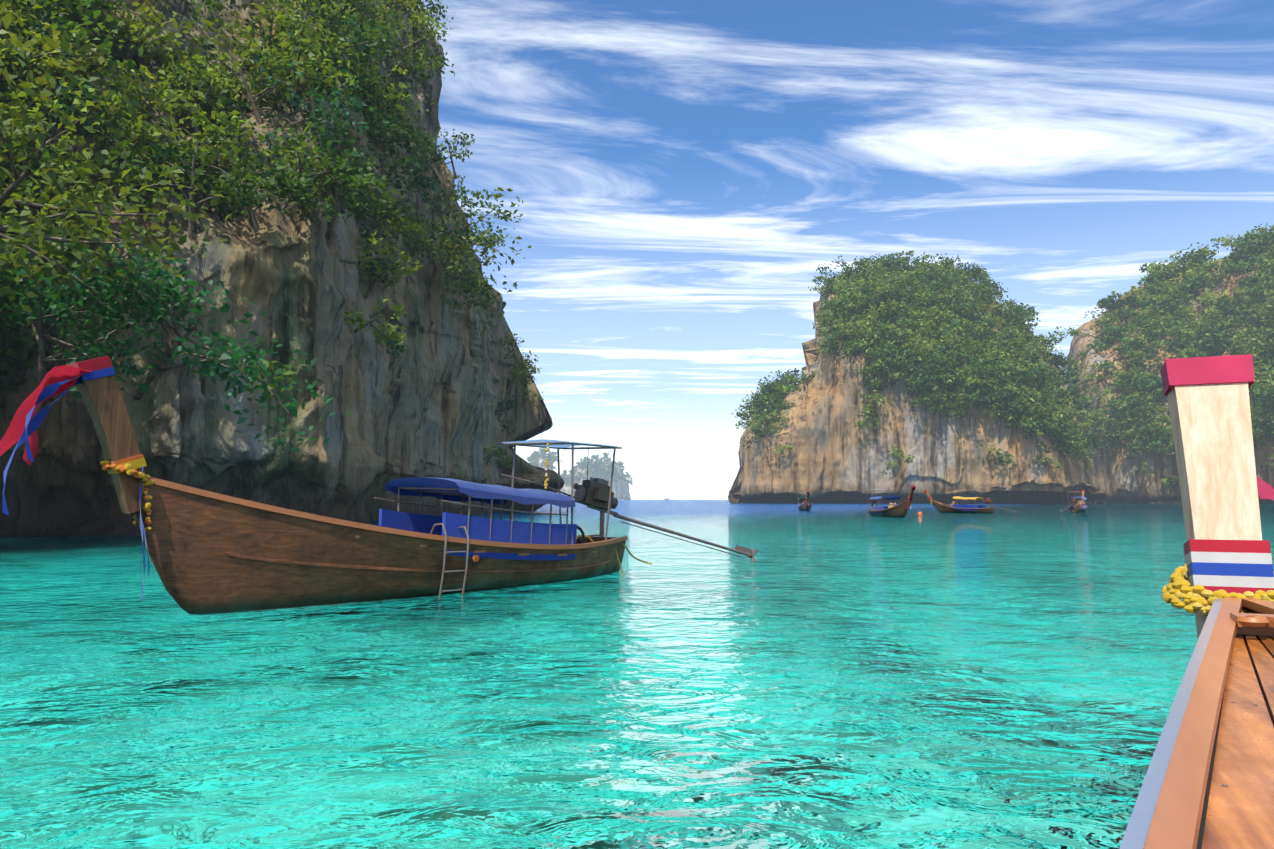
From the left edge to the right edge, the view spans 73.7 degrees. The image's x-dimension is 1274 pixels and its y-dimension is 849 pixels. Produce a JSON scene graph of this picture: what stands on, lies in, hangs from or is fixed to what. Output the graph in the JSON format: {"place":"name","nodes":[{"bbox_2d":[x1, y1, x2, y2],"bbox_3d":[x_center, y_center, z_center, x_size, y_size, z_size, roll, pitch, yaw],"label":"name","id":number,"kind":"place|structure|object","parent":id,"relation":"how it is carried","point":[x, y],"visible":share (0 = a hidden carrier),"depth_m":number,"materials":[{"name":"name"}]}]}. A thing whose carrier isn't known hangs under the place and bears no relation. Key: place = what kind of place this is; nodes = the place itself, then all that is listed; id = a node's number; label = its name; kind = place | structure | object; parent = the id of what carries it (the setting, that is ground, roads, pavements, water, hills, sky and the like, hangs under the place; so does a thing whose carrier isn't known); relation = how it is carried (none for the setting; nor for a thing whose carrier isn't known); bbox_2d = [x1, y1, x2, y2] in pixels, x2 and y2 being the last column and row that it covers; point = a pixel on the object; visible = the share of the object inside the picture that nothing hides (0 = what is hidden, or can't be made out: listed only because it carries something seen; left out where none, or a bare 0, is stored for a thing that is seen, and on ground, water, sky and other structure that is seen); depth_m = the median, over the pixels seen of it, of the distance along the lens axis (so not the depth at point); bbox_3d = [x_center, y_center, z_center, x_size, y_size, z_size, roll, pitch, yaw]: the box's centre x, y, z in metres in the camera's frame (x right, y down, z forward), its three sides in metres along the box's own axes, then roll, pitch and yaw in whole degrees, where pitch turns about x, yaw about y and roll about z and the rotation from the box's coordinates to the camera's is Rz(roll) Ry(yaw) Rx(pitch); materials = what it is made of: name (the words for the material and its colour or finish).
{"place":"outdoors","nodes":[
{"label":"outdoors","id":0,"kind":"place"},
{"bbox_2d":[0,0,563,535],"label":"cliff","id":1,"kind":"structure","parent":0,"point":[426,404],"depth_m":40.89,"materials":[{"name":"grey stone"}]},
{"bbox_2d":[0,0,543,466],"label":"cliff trees","id":2,"kind":"object","parent":1,"relation":"on","point":[32,42],"visible":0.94,"depth_m":36.73,"materials":[{"name":"green plant"}]},
{"bbox_2d":[0,500,1273,848],"bbox_3d":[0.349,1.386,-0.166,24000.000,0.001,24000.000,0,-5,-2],"label":"water","id":3,"kind":"structure","parent":0,"point":[836,676],"depth_m":6.14,"materials":[{"name":"teal liquid"}]},
{"bbox_2d":[0,356,756,613],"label":"longtail boat","id":4,"kind":"object","parent":3,"relation":"on","point":[210,552],"visible":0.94,"depth_m":11.32,"materials":[{"name":"wood"}]},
{"bbox_2d":[537,456,630,499],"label":"islands","id":5,"kind":"object","parent":3,"relation":"on","point":[620,490],"visible":0.23,"depth_m":1903.86,"materials":[{"name":"grey stone"}]},
{"bbox_2d":[527,448,632,484],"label":"island trees","id":6,"kind":"object","parent":5,"relation":"on","point":[533,457],"visible":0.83,"depth_m":1908.53,"materials":[{"name":"green plant"}]},
{"bbox_2d":[797,490,811,510],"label":"longtail boat","id":7,"kind":"object","parent":3,"relation":"on","point":[806,505],"visible":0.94,"depth_m":104.10,"materials":[{"name":"wood"}]},
{"bbox_2d":[865,485,915,517],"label":"longtail boat","id":8,"kind":"object","parent":3,"relation":"on","point":[899,510],"visible":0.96,"depth_m":67.97,"materials":[{"name":"wood"}]},
{"bbox_2d":[728,269,1106,503],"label":"island","id":9,"kind":"structure","parent":3,"relation":"in","point":[837,456],"depth_m":279.64,"materials":[{"name":"beige stone"}]},
{"bbox_2d":[730,250,1106,473],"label":"island trees","id":10,"kind":"object","parent":9,"relation":"on","point":[998,370],"visible":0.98,"depth_m":290.08,"materials":[{"name":"green plant"}]},
{"bbox_2d":[924,490,1017,513],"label":"longtail boat","id":11,"kind":"object","parent":3,"relation":"on","point":[940,507],"visible":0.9,"depth_m":89.22,"materials":[{"name":"wood"}]},
{"bbox_2d":[1059,490,1086,512],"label":"longtail boat","id":12,"kind":"object","parent":3,"relation":"on","point":[1080,507],"visible":0.98,"depth_m":92.11,"materials":[{"name":"wood"}]},
{"bbox_2d":[1119,354,1273,848],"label":"longtail boat","id":13,"kind":"object","parent":3,"relation":"in","point":[1208,782],"visible":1,"depth_m":2.83,"materials":[{"name":"wood"}]},
{"bbox_2d":[418,0,1273,499],"label":"sky","id":14,"kind":"structure","parent":0,"point":[684,173],"materials":[{"name":"blue"}]},
{"bbox_2d":[1067,241,1273,503],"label":"cliff","id":15,"kind":"structure","parent":0,"point":[1119,481],"depth_m":342.22,"materials":[{"name":"grey stone"}]},
{"bbox_2d":[1064,223,1273,488],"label":"cliff trees","id":16,"kind":"object","parent":15,"relation":"on","point":[1160,298],"visible":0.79,"depth_m":343.86,"materials":[{"name":"green plant"}]}
]}

